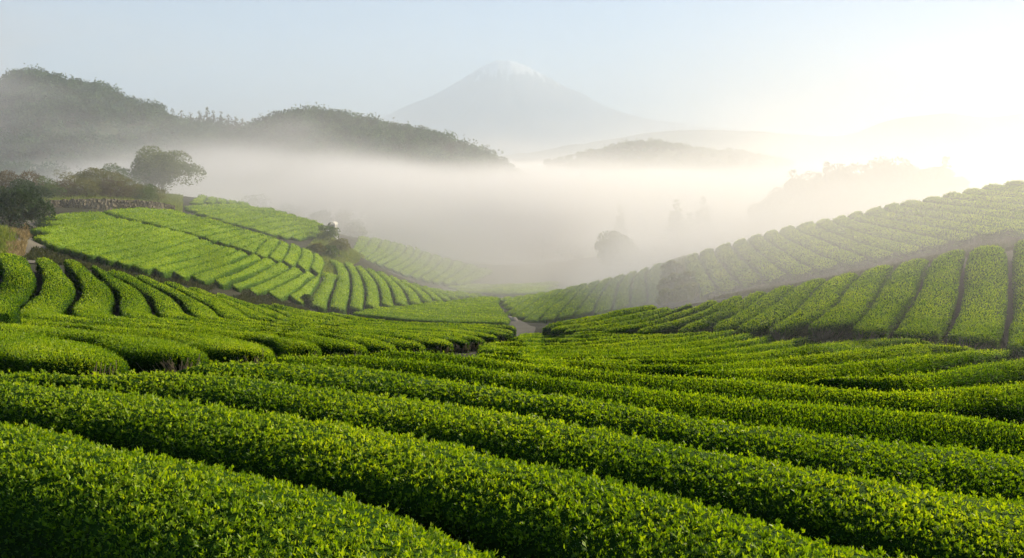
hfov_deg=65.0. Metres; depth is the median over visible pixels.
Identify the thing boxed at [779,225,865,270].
tea hedge
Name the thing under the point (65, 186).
shrub
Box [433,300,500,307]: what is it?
tea hedge
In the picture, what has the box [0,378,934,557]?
tea hedge
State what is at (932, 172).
broadleaf tree
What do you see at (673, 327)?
tea hedge
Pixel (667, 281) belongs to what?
bush
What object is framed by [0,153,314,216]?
forest
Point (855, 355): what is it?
tea hedge
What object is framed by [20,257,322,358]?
tea hedge
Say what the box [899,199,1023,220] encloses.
tea hedge
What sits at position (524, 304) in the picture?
tea hedge
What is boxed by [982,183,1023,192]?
tea hedge
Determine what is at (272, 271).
tea hedge
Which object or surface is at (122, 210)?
tea hedge
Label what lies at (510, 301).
tea hedge
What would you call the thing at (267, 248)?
tea hedge
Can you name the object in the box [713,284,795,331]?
tea hedge
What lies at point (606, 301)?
tea hedge
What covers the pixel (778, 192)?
broadleaf tree
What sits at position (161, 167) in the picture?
spreading tree
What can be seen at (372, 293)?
tea hedge
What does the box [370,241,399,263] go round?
tea hedge
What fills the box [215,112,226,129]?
conifer
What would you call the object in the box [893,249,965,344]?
tea hedge
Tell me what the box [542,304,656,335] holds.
tea hedge
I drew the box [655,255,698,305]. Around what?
grass
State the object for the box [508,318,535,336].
path
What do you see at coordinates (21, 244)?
dry grass
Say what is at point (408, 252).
tea hedge
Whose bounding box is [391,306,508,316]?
tea hedge
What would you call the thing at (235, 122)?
conifer
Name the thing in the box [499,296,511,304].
tea hedge
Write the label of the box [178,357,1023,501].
tea hedge
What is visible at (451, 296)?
tea hedge
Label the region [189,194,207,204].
tea hedge
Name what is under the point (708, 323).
tea hedge
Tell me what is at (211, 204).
tea hedge
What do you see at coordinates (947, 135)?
ridge
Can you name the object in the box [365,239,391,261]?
tea hedge
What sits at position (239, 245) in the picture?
tea hedge
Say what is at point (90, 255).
tea hedge
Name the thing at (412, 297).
tea hedge
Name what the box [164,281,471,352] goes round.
tea hedge
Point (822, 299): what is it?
tea hedge
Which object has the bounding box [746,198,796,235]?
broadleaf tree
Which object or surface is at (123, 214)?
tea hedge
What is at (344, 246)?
bush
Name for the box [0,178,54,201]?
shrub
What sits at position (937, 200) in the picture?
tea hedge
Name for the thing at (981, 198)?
tea hedge
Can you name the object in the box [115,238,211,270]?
tea hedge
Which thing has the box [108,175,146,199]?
shrub
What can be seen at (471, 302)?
tea hedge
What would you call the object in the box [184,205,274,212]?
tea hedge
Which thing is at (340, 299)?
tea hedge
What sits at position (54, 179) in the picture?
shrub
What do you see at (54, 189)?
shrub
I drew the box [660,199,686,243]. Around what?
conifer
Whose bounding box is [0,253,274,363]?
tea hedge
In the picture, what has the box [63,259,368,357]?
tea hedge
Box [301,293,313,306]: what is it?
bush
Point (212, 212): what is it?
tea hedge
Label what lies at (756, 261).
tea hedge
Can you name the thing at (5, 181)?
shrub
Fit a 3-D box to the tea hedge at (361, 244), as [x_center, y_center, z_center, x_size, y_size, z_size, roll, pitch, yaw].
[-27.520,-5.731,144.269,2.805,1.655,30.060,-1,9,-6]
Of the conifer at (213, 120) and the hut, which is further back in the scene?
the conifer at (213, 120)
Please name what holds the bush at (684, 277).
on the ground at (646, 212)
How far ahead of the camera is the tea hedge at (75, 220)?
75.61 m
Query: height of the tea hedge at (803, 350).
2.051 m
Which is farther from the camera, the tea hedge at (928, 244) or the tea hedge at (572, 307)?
the tea hedge at (572, 307)
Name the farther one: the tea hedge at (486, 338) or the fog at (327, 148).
the fog at (327, 148)
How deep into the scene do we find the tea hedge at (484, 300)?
88.03 m
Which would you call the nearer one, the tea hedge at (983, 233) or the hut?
the tea hedge at (983, 233)
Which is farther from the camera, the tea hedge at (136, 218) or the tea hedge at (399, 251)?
the tea hedge at (399, 251)
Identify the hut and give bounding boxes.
[328,221,337,238]
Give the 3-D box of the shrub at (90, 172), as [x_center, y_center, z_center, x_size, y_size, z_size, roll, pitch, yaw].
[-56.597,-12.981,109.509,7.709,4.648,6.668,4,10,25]
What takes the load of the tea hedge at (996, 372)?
on the ground at (646, 212)
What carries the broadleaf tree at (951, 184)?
on the ground at (646, 212)
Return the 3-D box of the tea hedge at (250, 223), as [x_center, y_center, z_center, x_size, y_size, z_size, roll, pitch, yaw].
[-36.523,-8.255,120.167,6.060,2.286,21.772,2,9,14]
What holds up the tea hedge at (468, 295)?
on the ground at (646, 212)
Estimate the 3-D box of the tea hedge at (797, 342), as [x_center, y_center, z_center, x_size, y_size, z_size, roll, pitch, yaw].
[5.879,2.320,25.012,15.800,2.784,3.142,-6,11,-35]
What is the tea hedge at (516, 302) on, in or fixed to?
on the ground at (646, 212)
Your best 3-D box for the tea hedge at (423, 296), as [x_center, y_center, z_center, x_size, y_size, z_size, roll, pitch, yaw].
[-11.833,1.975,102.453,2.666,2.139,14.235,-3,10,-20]
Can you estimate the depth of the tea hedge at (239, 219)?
121.73 m
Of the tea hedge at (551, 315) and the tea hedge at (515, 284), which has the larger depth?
the tea hedge at (515, 284)
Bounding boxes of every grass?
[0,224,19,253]
[4,222,32,255]
[42,191,183,211]
[305,231,363,273]
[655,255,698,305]
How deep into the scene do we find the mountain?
13427.74 m
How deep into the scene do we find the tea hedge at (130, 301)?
33.52 m
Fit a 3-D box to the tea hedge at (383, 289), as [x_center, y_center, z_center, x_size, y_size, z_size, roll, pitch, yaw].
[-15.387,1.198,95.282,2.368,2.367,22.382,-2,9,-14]
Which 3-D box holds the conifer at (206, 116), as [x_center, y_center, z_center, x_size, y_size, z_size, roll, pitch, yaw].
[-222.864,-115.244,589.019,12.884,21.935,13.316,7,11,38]
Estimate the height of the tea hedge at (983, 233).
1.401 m
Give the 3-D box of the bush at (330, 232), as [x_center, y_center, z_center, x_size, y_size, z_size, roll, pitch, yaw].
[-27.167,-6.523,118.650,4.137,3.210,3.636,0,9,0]
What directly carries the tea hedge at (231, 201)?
on the ground at (646, 212)
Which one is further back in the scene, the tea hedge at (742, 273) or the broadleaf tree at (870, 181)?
the broadleaf tree at (870, 181)
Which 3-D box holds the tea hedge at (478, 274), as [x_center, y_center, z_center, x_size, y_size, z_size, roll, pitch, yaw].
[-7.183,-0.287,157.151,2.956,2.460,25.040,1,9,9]
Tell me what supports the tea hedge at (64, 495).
on the ground at (646, 212)
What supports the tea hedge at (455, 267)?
on the ground at (646, 212)
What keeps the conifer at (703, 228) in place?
on the ground at (646, 212)
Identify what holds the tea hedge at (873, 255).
on the ground at (646, 212)
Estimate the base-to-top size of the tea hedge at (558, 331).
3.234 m
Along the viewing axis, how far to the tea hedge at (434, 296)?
104.90 m
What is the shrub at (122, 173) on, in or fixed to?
on the ground at (646, 212)
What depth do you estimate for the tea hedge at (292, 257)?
89.77 m
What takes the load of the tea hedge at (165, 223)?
on the ground at (646, 212)
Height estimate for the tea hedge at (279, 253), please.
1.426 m
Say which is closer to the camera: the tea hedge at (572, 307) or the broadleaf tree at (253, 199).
the tea hedge at (572, 307)
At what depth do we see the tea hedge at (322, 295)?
81.73 m
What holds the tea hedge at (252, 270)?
on the ground at (646, 212)
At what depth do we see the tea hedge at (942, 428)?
13.33 m
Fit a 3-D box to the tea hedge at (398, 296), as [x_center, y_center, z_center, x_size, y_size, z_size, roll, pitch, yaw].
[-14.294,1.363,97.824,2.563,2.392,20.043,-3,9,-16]
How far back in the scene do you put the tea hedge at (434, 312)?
69.56 m
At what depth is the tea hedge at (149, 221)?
87.83 m
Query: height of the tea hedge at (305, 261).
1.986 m
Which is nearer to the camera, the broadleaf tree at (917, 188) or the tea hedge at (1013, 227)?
the tea hedge at (1013, 227)
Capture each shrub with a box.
[0,169,47,196]
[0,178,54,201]
[36,175,67,198]
[44,179,87,197]
[47,169,67,193]
[58,172,101,197]
[69,167,127,196]
[91,163,152,186]
[93,177,135,198]
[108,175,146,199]
[132,183,158,201]
[148,186,170,202]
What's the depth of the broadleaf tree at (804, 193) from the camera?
150.94 m
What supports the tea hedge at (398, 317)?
on the ground at (646, 212)
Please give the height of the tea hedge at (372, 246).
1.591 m
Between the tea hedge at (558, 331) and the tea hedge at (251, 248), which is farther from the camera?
the tea hedge at (251, 248)
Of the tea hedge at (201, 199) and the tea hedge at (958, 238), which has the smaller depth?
the tea hedge at (958, 238)
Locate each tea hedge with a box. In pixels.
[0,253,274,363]
[0,302,209,374]
[0,330,129,375]
[0,368,1023,557]
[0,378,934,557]
[0,419,504,557]
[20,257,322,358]
[30,217,127,237]
[31,220,143,245]
[37,214,114,227]
[41,211,104,222]
[45,223,157,253]
[62,226,171,258]
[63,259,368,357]
[79,229,185,262]
[90,265,396,355]
[97,233,198,266]
[104,207,184,215]
[107,269,425,352]
[112,211,195,218]
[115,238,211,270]
[121,213,210,220]
[134,243,224,276]
[135,274,454,354]
[138,216,222,224]
[151,219,227,227]
[155,247,236,279]
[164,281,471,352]
[167,221,231,230]
[173,250,247,281]
[178,224,241,234]
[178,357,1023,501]
[184,203,251,208]
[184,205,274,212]
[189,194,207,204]
[189,287,484,351]
[190,226,250,239]
[192,253,260,285]
[194,207,286,216]
[205,196,217,204]
[205,229,256,243]
[206,209,296,220]
[215,257,274,290]
[215,292,497,343]
[217,197,227,203]
[217,232,266,246]
[220,212,306,225]
[227,200,237,203]
[230,234,270,250]
[232,262,288,292]
[234,216,316,229]
[242,237,275,254]
[248,219,322,233]
[249,266,302,294]
[256,238,279,259]
[258,303,509,341]
[264,224,321,237]
[265,351,1023,456]
[268,270,314,301]
[269,240,290,263]
[271,303,513,341]
[278,228,319,239]
[283,243,301,268]
[289,274,320,306]
[291,232,316,240]
[297,247,313,273]
[307,272,337,312]
[310,252,324,276]
[325,312,516,337]
[329,260,350,313]
[344,261,364,313]
[353,235,370,252]
[353,311,508,325]
[355,266,379,309]
[361,237,381,258]
[362,308,510,323]
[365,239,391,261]
[366,268,393,307]
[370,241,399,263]
[371,347,1023,425]
[373,307,506,316]
[376,243,405,267]
[377,271,407,306]
[384,245,414,270]
[389,275,420,305]
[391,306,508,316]
[392,247,421,273]
[400,251,431,276]
[401,279,432,302]
[407,303,503,311]
[411,254,442,280]
[412,283,441,301]
[419,301,502,310]
[421,257,452,282]
[422,285,450,301]
[431,259,464,285]
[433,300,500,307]
[434,288,459,299]
[441,264,478,286]
[445,290,466,298]
[447,299,499,305]
[448,284,558,290]
[454,290,478,297]
[455,267,492,285]
[456,287,551,296]
[460,298,498,303]
[464,281,560,287]
[466,296,499,301]
[476,331,709,354]
[476,342,976,377]
[477,328,737,355]
[478,331,754,354]
[479,295,500,302]
[494,335,775,357]
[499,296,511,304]
[500,295,522,306]
[503,293,534,309]
[505,291,544,315]
[511,288,562,320]
[511,332,636,342]
[515,333,660,343]
[519,330,602,335]
[519,337,817,361]
[522,285,576,322]
[539,283,586,323]
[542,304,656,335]
[550,307,670,336]
[557,280,598,321]
[563,303,692,334]
[574,277,611,318]
[581,336,930,365]
[593,273,623,314]
[603,299,716,334]
[613,271,636,310]
[629,266,648,307]
[637,295,741,334]
[645,263,661,304]
[678,291,766,333]
[684,253,715,301]
[686,348,1016,385]
[699,248,739,295]
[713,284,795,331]
[714,242,761,290]
[732,238,785,284]
[737,278,825,337]
[747,234,812,281]
[764,229,839,276]
[768,273,859,341]
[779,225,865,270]
[796,221,893,265]
[805,357,1023,393]
[807,264,892,343]
[816,217,921,259]
[831,214,948,253]
[848,210,976,247]
[852,258,928,340]
[865,206,1004,242]
[884,202,1023,239]
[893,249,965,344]
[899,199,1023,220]
[922,196,1023,212]
[942,191,1023,205]
[946,244,1008,351]
[962,188,1023,198]
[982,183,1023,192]
[1003,180,1023,186]
[1006,239,1023,360]
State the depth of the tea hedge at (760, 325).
32.56 m
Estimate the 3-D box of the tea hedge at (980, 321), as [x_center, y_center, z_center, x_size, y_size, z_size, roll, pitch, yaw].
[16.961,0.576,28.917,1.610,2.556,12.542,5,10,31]
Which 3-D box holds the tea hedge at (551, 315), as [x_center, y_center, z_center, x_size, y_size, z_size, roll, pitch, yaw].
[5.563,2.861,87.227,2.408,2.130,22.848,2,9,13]
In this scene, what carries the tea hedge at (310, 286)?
on the ground at (646, 212)
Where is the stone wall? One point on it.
(103, 203)
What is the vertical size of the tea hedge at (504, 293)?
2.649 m
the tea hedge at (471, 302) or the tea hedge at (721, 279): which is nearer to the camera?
the tea hedge at (721, 279)
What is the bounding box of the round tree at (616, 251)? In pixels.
[595,230,640,274]
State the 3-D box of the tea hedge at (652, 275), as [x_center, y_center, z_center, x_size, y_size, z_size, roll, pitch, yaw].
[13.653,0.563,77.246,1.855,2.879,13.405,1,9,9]
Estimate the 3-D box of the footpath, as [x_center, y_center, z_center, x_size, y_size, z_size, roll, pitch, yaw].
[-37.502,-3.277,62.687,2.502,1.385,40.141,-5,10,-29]
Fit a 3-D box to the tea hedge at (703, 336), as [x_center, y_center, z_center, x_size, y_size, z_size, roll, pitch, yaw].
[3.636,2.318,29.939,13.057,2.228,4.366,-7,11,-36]
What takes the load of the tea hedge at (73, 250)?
on the ground at (646, 212)
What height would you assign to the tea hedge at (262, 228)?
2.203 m
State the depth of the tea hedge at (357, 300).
87.00 m
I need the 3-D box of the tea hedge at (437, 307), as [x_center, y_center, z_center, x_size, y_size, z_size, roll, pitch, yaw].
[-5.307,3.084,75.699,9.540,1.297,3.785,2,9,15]
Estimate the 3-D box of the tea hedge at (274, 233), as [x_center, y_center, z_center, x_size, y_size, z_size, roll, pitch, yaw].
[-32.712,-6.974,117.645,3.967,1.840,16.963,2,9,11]
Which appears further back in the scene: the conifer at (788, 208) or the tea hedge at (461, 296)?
the conifer at (788, 208)
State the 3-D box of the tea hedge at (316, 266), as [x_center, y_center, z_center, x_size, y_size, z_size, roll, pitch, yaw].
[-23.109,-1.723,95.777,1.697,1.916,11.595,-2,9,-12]
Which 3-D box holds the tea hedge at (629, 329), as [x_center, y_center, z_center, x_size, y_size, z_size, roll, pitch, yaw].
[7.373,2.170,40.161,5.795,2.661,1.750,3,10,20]
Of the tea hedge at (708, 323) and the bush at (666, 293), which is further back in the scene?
the bush at (666, 293)
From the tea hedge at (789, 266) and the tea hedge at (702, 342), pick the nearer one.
the tea hedge at (702, 342)
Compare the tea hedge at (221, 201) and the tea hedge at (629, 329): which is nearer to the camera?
the tea hedge at (629, 329)
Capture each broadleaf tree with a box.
[241,194,271,207]
[275,203,308,217]
[307,209,339,230]
[333,209,364,234]
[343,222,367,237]
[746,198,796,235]
[762,186,805,224]
[774,170,838,224]
[810,163,870,216]
[827,162,878,215]
[838,156,908,213]
[852,156,945,212]
[901,172,938,200]
[917,166,954,200]
[936,175,971,196]
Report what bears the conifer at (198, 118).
on the hill at (40, 158)
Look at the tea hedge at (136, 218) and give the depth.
87.69 m
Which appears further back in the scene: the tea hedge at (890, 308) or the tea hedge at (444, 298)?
the tea hedge at (444, 298)
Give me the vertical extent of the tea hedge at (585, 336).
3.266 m
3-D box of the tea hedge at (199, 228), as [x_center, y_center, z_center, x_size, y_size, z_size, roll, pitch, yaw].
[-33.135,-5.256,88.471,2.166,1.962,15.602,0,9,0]
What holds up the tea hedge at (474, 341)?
on the ground at (646, 212)
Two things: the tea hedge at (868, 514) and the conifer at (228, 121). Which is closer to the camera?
the tea hedge at (868, 514)
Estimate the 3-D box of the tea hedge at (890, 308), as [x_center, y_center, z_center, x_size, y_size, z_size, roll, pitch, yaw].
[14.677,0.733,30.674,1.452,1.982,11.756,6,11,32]
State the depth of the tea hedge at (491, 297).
95.71 m
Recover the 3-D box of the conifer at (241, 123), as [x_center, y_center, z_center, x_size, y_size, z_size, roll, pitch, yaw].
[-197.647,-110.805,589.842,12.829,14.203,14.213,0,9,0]
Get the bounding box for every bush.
[0,185,55,228]
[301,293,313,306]
[306,242,326,254]
[317,224,340,239]
[323,245,339,257]
[327,238,350,251]
[656,272,678,290]
[659,284,682,302]
[660,259,682,277]
[673,270,695,286]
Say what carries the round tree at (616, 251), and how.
on the ground at (646, 212)
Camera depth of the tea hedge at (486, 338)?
41.97 m
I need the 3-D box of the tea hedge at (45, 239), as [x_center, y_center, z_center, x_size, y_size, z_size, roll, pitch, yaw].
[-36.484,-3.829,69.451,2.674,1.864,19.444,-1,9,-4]
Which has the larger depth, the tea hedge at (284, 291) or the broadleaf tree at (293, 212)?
the broadleaf tree at (293, 212)
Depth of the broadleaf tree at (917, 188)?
156.07 m
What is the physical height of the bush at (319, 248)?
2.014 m
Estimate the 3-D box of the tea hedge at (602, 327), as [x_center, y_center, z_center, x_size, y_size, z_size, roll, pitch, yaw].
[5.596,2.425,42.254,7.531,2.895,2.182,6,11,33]
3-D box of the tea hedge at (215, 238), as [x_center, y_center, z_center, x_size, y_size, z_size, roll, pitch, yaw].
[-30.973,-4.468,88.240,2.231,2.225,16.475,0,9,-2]
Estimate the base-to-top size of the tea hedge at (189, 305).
2.128 m
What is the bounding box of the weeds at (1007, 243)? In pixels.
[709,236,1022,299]
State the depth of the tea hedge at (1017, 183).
52.99 m
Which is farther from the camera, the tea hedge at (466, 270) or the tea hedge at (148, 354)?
the tea hedge at (466, 270)
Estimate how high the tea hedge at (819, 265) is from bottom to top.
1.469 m
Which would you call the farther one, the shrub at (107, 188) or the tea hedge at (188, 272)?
the shrub at (107, 188)
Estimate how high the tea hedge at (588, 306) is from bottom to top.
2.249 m
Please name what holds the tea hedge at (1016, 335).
on the ground at (646, 212)
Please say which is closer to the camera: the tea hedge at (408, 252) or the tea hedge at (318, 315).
the tea hedge at (318, 315)
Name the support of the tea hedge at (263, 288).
on the ground at (646, 212)
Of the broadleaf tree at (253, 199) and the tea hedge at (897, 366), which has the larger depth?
the broadleaf tree at (253, 199)
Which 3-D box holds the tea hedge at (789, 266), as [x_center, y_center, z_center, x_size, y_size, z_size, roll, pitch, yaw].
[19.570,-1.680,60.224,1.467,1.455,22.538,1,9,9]
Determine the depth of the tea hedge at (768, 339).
24.67 m
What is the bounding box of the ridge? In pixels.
[496,113,1023,158]
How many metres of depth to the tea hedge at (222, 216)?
120.91 m
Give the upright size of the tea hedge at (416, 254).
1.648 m
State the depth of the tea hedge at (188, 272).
66.24 m
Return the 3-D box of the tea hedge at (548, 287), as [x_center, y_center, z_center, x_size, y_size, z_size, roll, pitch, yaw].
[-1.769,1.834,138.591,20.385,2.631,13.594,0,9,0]
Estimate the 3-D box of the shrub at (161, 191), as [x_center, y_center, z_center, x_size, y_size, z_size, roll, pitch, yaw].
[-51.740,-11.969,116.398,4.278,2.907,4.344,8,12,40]
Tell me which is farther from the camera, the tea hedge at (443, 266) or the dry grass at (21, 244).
the tea hedge at (443, 266)
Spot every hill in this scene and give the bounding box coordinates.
[0,91,214,191]
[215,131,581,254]
[545,145,791,188]
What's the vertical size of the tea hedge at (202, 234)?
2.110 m
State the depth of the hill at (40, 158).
437.60 m
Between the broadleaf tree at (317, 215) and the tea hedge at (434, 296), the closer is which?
the tea hedge at (434, 296)
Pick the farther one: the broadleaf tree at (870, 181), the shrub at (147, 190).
the broadleaf tree at (870, 181)
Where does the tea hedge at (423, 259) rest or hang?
on the ground at (646, 212)
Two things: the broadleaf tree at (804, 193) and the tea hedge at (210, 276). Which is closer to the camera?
the tea hedge at (210, 276)
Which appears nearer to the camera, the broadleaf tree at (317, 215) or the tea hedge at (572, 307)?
the tea hedge at (572, 307)
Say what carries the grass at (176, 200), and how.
on the ground at (646, 212)
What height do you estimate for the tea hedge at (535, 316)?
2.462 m
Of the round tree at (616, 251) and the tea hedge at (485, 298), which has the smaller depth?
the tea hedge at (485, 298)
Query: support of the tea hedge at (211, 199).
on the ground at (646, 212)
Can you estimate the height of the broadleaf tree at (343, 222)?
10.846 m
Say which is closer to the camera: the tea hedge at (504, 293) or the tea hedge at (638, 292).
the tea hedge at (638, 292)
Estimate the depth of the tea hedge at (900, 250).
50.19 m
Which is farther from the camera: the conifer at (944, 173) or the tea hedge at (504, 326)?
the conifer at (944, 173)
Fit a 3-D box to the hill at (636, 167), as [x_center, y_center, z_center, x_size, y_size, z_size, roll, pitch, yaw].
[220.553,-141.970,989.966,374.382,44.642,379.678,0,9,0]
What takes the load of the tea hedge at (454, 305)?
on the ground at (646, 212)
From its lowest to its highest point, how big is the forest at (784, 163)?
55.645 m
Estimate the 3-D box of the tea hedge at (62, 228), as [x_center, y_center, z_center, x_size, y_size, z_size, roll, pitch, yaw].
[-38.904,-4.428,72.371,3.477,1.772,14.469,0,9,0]
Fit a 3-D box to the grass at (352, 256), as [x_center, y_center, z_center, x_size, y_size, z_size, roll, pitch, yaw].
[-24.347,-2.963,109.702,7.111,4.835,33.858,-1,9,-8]
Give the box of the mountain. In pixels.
[378,60,941,154]
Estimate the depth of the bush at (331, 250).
105.25 m
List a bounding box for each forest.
[0,63,234,193]
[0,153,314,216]
[198,102,599,260]
[542,137,794,186]
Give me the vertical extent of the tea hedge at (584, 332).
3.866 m
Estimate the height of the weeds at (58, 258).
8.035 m
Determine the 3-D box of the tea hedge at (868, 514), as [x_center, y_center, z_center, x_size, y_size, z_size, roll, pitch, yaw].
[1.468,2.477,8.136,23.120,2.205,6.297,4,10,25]
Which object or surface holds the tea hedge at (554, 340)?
on the ground at (646, 212)
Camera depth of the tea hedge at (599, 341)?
32.89 m
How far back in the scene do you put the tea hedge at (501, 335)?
43.90 m
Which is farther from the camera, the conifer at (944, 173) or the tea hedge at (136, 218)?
the conifer at (944, 173)
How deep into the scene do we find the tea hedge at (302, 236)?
115.48 m
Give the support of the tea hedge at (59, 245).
on the ground at (646, 212)
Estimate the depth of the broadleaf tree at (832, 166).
155.27 m
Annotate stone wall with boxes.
[18,198,174,209]
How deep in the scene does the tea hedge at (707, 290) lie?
64.43 m
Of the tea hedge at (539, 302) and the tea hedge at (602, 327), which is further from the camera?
the tea hedge at (539, 302)
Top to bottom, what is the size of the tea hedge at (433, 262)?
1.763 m
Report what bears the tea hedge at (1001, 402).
on the ground at (646, 212)
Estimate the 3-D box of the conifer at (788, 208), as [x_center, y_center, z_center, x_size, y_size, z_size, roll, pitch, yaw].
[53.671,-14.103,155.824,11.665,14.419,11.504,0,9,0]
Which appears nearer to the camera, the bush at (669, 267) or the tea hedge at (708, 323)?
the tea hedge at (708, 323)
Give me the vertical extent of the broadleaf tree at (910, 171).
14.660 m
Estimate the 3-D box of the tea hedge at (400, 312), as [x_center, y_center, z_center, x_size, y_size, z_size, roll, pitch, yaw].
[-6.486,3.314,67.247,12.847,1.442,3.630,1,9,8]
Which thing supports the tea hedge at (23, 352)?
on the ground at (646, 212)
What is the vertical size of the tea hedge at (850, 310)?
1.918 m
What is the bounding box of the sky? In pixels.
[0,0,1023,135]
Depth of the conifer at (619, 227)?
225.80 m
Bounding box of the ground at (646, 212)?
[0,155,1023,356]
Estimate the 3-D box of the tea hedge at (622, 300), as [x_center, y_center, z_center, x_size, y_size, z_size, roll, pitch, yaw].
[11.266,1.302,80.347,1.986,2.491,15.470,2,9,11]
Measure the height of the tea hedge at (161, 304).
2.156 m
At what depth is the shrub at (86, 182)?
102.77 m
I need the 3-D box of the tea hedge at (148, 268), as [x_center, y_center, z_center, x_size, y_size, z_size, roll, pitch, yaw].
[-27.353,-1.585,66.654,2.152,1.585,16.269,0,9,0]
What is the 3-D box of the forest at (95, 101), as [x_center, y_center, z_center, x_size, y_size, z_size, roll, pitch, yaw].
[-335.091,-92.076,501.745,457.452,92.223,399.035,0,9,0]
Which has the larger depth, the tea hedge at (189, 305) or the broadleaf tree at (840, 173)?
the broadleaf tree at (840, 173)
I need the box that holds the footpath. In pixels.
[9,220,44,262]
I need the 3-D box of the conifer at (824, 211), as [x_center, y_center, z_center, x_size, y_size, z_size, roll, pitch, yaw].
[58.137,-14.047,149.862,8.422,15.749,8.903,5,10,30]
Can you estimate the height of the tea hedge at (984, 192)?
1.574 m
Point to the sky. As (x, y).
(807, 67)
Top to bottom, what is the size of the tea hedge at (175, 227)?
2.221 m
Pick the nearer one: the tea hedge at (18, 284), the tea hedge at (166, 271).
the tea hedge at (18, 284)
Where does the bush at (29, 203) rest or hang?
on the ground at (646, 212)
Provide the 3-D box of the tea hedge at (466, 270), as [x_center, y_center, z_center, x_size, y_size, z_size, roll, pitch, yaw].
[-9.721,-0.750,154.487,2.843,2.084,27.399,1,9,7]
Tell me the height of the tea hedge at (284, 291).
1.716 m
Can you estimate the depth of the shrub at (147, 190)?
112.64 m
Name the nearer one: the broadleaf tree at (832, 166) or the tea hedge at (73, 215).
the tea hedge at (73, 215)
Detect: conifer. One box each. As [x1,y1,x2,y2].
[195,111,204,123]
[203,107,211,122]
[208,110,217,129]
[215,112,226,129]
[223,114,233,130]
[229,117,238,131]
[237,118,245,127]
[609,204,629,250]
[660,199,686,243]
[688,195,715,239]
[763,169,811,235]
[801,162,843,223]
[925,156,955,196]
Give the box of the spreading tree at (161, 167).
[126,145,206,192]
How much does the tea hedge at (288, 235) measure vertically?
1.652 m
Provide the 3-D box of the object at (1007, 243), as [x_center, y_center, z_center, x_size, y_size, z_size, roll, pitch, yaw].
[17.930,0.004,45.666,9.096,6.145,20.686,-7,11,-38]
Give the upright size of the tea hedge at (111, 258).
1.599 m
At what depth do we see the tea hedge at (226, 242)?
86.02 m
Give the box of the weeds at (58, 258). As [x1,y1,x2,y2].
[22,246,310,310]

